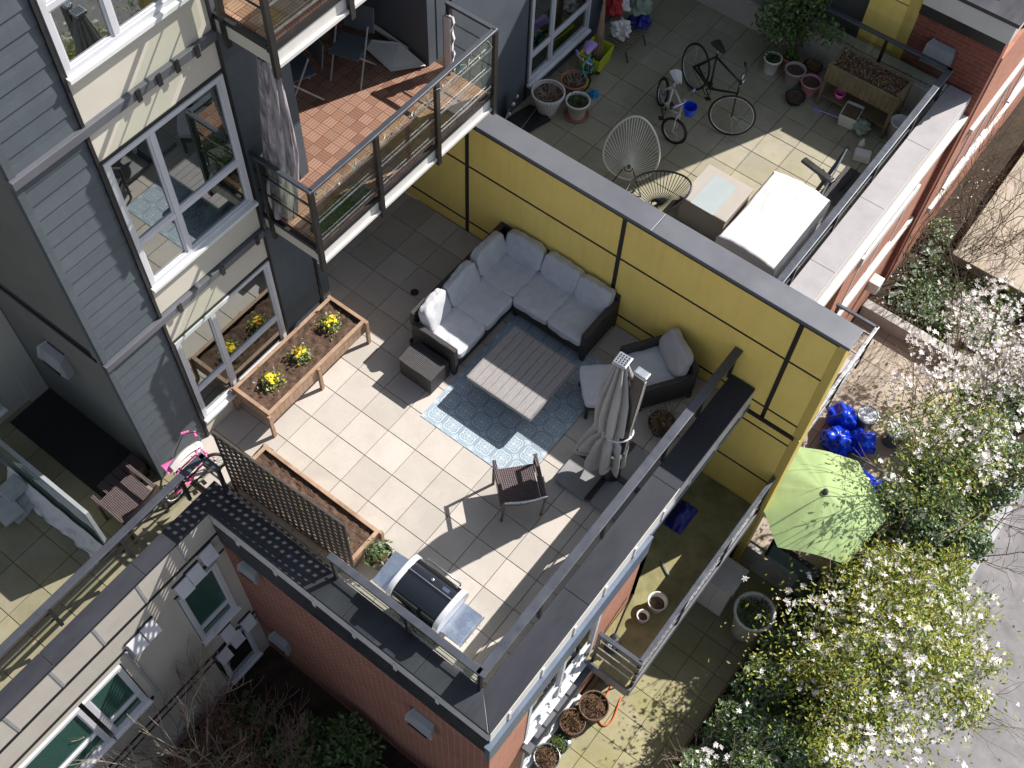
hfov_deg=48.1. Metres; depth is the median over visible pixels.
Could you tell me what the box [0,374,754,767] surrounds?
brick wing
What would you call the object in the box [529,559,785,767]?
ground patio
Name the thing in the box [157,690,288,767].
courtyard shrub
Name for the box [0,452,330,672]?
terrace railing
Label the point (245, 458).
lattice screen
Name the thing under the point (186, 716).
bare shrub
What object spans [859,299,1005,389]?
garden wall
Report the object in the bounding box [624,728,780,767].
magnolia tree
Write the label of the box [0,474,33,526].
armchair
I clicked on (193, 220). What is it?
house plant
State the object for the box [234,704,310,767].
bare shrub
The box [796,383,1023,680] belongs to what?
evergreen hedge
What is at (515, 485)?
patio chair
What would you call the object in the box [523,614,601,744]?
window
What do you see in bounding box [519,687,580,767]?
window
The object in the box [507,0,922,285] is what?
terrace paving shaded
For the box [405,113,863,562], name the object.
yellow privacy wall
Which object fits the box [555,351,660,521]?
cantilever umbrella
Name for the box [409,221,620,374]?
sectional sofa
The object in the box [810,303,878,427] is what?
balcony railing
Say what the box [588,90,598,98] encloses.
toy
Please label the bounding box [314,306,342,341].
marigold plant
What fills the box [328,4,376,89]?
folding chair
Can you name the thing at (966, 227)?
bare shrub
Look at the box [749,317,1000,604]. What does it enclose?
ground patio
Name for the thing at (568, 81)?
potted plant
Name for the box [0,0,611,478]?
apartment building
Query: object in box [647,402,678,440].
potted plant
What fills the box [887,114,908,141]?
bucket
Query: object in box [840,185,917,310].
window
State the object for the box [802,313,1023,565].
magnolia tree
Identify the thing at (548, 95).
potted plant
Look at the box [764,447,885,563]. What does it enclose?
patio umbrella
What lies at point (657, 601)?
plant pot
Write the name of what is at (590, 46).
child bicycle
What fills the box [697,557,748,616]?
table
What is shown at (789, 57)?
potted plant
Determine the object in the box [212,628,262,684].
window
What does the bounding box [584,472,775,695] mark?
balcony
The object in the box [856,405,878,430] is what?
lidded bin
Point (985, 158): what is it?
bare shrub
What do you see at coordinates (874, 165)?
terrace railing
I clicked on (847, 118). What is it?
plastic tub
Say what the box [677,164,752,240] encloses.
storage box
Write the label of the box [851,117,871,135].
potted plant
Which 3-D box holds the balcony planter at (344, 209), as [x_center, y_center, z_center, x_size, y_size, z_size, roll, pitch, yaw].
[-1.923,-1.973,12.848,0.291,0.228,0.859,34,63,17]
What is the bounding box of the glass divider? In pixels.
[0,439,115,554]
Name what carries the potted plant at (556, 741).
on the ground patio at (677, 689)
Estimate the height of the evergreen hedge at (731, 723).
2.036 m
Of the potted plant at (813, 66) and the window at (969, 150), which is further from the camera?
the window at (969, 150)
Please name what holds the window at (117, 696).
in the rendered wing at (111, 670)
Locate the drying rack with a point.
(625, 51)
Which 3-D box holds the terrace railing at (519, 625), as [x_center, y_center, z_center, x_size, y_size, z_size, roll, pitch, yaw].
[0.402,0.905,13.795,2.230,0.580,5.268,34,63,17]
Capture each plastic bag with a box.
[605,0,623,18]
[609,16,631,41]
[626,14,651,30]
[629,0,652,15]
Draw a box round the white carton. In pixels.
[852,147,871,163]
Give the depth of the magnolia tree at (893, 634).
15.83 m
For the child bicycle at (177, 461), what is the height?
0.867 m
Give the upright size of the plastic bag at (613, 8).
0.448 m
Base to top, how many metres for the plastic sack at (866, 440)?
0.583 m
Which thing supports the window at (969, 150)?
in the brick wing at (977, 46)
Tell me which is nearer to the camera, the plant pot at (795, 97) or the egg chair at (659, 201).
the egg chair at (659, 201)
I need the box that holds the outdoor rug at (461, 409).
[421,315,604,468]
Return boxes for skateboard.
[504,93,518,118]
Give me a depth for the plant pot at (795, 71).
17.15 m
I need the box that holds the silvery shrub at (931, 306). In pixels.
[888,216,1023,350]
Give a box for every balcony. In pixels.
[212,0,365,79]
[248,0,498,271]
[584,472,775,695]
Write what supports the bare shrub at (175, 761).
on the ground
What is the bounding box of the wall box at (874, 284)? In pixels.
[865,273,884,294]
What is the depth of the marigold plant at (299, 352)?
14.73 m
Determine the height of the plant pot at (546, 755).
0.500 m
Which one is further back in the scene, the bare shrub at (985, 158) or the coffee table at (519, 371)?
the bare shrub at (985, 158)
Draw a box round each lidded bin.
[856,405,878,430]
[881,420,907,447]
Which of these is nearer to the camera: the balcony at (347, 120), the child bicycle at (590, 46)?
the balcony at (347, 120)
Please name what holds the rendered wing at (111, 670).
on the ground
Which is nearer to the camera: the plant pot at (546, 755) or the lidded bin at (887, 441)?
the plant pot at (546, 755)
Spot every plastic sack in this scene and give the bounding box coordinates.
[819,425,852,456]
[825,402,857,431]
[850,428,876,456]
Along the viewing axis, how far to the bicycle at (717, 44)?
16.59 m
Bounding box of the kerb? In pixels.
[840,484,1021,767]
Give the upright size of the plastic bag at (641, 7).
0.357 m
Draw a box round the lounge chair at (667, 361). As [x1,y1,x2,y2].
[620,328,699,411]
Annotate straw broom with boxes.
[592,0,605,61]
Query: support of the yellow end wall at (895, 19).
attached to the apartment building
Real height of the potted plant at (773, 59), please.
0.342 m
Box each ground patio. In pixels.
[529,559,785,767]
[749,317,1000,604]
[949,153,1023,299]
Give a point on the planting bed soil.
(1003, 142)
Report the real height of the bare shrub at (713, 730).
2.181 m
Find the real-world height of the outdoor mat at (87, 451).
0.014 m
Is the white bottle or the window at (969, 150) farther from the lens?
the window at (969, 150)
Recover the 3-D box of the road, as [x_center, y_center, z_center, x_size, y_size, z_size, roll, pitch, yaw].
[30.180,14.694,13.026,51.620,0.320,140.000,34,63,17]
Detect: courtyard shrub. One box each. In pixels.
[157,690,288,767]
[267,707,409,767]
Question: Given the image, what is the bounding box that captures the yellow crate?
[579,36,613,74]
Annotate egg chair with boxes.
[602,115,659,196]
[625,170,691,212]
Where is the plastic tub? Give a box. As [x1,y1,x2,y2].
[838,100,864,129]
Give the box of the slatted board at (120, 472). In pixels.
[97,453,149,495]
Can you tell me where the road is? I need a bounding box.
[861,492,1023,767]
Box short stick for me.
[660,560,669,576]
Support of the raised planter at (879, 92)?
on the terrace paving shaded
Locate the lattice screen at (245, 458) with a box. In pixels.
[211,431,354,568]
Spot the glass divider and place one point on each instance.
(68, 506)
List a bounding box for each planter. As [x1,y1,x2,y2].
[229,295,370,437]
[233,443,384,566]
[310,180,370,239]
[731,591,775,641]
[815,46,913,138]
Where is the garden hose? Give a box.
[599,686,621,725]
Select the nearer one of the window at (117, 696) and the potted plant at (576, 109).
the window at (117, 696)
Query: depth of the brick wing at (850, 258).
16.40 m
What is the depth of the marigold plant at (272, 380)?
14.51 m
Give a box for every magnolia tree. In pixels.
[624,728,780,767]
[708,508,1023,767]
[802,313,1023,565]
[870,240,1023,518]
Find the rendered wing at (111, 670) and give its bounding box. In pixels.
[0,514,269,767]
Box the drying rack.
[604,31,645,62]
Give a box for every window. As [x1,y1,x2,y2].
[0,404,7,417]
[18,707,116,767]
[34,0,188,85]
[81,665,152,739]
[101,73,258,293]
[173,260,286,423]
[177,561,241,645]
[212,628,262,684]
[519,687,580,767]
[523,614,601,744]
[527,0,591,88]
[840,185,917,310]
[940,80,1012,189]
[1006,69,1023,103]
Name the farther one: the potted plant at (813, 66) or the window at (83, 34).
the potted plant at (813, 66)
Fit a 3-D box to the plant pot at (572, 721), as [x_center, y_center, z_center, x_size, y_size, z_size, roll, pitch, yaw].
[0.894,5.062,17.148,0.411,0.477,0.419,34,63,17]
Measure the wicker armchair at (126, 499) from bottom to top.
0.860 m
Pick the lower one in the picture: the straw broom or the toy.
the toy
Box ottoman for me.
[578,363,613,418]
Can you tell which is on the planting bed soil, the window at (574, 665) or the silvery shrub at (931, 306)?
the silvery shrub at (931, 306)
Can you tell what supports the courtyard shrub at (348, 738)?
on the ground
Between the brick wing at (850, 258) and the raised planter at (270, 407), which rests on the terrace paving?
the raised planter at (270, 407)
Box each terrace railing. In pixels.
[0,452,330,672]
[326,346,742,690]
[760,0,953,284]
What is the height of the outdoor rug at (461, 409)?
0.008 m
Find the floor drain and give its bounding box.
[410,289,418,295]
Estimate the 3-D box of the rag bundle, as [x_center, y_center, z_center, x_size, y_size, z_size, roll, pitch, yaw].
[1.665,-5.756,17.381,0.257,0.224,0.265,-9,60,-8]
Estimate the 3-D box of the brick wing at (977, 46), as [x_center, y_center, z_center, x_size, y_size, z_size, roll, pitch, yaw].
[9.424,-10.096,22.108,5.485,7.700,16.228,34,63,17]
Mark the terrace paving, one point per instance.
(364, 440)
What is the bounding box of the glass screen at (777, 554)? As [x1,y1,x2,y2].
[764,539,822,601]
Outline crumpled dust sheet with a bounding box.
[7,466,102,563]
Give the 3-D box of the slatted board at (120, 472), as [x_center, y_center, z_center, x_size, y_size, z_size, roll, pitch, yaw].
[-4.785,1.191,14.168,0.240,0.320,0.570,34,63,17]
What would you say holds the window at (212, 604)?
in the rendered wing at (111, 670)
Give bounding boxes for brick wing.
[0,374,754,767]
[697,0,971,434]
[881,0,1023,284]
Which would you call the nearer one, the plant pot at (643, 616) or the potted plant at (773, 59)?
the plant pot at (643, 616)
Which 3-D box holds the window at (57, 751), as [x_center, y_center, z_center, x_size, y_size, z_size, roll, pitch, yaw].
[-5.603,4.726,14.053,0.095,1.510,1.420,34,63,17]
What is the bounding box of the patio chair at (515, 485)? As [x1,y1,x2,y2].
[492,453,547,521]
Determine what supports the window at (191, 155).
in the apartment building
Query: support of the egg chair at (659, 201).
on the terrace paving shaded
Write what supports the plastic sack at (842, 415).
on the ground patio at (858, 388)
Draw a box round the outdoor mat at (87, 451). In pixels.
[10,388,150,497]
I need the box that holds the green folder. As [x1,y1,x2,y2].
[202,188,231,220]
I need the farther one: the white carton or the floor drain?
the white carton
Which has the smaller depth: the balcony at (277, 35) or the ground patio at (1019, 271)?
the balcony at (277, 35)
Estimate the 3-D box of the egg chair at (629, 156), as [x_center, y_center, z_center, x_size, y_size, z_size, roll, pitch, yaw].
[1.639,-3.159,15.799,0.803,1.042,0.534,12,59,5]
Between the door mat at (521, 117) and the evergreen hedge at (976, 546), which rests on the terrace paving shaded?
the door mat at (521, 117)
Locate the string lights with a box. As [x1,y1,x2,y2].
[315,41,492,195]
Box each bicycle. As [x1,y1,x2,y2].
[161,430,226,503]
[575,40,599,91]
[656,69,697,143]
[682,39,755,134]
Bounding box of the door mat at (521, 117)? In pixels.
[506,104,550,132]
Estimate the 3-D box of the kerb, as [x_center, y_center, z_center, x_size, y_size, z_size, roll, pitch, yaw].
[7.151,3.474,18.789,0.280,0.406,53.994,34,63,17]
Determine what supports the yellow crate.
on the terrace paving shaded
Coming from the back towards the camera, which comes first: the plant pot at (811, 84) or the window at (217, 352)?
the plant pot at (811, 84)
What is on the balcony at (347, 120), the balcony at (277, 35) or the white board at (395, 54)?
the white board at (395, 54)
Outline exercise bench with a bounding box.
[801,146,861,218]
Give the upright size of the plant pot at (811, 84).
0.240 m
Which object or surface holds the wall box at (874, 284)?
attached to the brick wing at (850, 258)
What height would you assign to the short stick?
0.020 m
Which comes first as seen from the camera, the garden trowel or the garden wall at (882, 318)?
the garden trowel
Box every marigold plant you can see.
[252,366,286,392]
[285,338,314,366]
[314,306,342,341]
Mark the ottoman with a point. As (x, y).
(591, 379)
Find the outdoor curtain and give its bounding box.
[256,56,298,219]
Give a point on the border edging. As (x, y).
(722, 691)
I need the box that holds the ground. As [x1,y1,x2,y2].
[79,55,988,767]
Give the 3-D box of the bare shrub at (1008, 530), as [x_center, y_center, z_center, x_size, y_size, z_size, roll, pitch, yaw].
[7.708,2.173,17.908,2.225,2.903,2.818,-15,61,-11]
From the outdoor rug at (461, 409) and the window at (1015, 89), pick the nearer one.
the outdoor rug at (461, 409)
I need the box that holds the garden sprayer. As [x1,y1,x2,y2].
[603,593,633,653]
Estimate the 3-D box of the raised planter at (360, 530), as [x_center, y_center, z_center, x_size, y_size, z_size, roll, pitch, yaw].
[-2.504,1.526,14.061,1.944,0.300,0.604,34,63,17]
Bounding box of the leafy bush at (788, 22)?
[751,0,848,55]
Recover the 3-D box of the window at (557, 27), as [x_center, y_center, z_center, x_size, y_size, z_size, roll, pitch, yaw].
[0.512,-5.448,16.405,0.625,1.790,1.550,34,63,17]
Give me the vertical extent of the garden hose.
0.583 m
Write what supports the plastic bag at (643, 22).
on the terrace paving shaded
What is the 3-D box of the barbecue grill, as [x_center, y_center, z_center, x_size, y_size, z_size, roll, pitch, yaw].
[-0.935,2.513,13.083,1.315,1.053,0.606,34,63,17]
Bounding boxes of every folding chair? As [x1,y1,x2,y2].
[290,38,324,100]
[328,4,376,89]
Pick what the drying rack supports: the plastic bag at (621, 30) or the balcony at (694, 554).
the plastic bag at (621, 30)
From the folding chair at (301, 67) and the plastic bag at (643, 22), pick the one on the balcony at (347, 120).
the folding chair at (301, 67)
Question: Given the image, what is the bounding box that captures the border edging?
[670,591,789,767]
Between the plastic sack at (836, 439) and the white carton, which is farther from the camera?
the plastic sack at (836, 439)
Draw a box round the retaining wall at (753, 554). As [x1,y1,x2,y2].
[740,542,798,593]
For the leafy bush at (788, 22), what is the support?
in the potted plant at (789, 57)
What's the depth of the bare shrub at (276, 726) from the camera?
16.00 m
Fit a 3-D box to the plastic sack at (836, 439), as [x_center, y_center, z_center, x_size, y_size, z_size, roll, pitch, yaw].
[5.387,0.956,19.026,0.582,0.488,0.507,34,63,17]
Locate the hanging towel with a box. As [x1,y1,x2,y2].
[442,13,455,69]
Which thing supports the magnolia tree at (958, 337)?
on the planting bed soil
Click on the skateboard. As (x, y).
(516, 95)
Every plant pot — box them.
[636,609,649,623]
[647,591,667,613]
[784,61,806,87]
[785,89,805,105]
[800,73,822,97]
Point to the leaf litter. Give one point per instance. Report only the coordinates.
(932, 335)
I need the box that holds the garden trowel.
[813,107,837,117]
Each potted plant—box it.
[363,538,393,569]
[530,75,568,116]
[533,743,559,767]
[548,734,567,754]
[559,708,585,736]
[560,68,588,97]
[564,91,589,122]
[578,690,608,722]
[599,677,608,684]
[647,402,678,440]
[763,50,782,74]
[781,43,801,70]
[803,55,822,74]
[851,117,871,135]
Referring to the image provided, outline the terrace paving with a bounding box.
[178,192,717,687]
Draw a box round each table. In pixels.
[398,341,448,393]
[467,325,576,421]
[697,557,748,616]
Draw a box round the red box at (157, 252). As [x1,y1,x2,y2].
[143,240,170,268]
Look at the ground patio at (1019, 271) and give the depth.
20.88 m
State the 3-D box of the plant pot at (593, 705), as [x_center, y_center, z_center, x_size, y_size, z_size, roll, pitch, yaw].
[1.227,4.859,17.268,0.464,0.503,0.467,34,63,17]
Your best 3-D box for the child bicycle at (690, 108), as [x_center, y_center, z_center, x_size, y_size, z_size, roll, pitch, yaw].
[2.361,-4.084,16.534,0.466,0.782,1.113,2,59,-1]
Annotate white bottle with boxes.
[857,138,864,147]
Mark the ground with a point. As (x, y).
(277, 671)
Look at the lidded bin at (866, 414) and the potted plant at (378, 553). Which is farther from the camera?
the lidded bin at (866, 414)
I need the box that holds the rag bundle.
[622,0,630,11]
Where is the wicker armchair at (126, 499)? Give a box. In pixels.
[90,463,169,543]
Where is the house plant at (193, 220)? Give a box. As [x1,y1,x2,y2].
[183,205,205,234]
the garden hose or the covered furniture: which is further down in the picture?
the garden hose
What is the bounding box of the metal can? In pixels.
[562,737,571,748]
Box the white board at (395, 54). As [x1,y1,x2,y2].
[367,24,424,71]
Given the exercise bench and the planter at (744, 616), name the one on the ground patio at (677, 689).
the planter at (744, 616)
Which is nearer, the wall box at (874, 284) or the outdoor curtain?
the outdoor curtain
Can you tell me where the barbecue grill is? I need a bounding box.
[372,551,484,647]
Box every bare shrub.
[67,625,252,767]
[91,655,260,767]
[153,672,319,767]
[198,682,313,767]
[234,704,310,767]
[664,710,787,767]
[898,132,1023,289]
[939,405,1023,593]
[955,83,1023,256]
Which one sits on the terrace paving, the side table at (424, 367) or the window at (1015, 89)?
the side table at (424, 367)
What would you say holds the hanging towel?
hanging from the balcony at (347, 120)
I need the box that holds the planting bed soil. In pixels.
[790,97,1023,611]
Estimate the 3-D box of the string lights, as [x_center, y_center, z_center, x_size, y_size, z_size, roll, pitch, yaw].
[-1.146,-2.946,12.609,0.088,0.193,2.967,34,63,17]
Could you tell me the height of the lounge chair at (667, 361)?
0.882 m
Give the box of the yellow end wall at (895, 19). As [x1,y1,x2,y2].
[794,0,923,59]
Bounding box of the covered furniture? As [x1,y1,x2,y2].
[715,171,830,278]
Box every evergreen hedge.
[673,617,890,767]
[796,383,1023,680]
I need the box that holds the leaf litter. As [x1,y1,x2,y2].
[675,166,1023,766]
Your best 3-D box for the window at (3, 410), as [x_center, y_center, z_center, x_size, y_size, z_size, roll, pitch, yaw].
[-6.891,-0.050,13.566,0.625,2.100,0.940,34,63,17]
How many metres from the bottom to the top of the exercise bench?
0.609 m
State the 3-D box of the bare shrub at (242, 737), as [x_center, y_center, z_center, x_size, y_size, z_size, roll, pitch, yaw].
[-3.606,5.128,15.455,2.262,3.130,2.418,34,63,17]

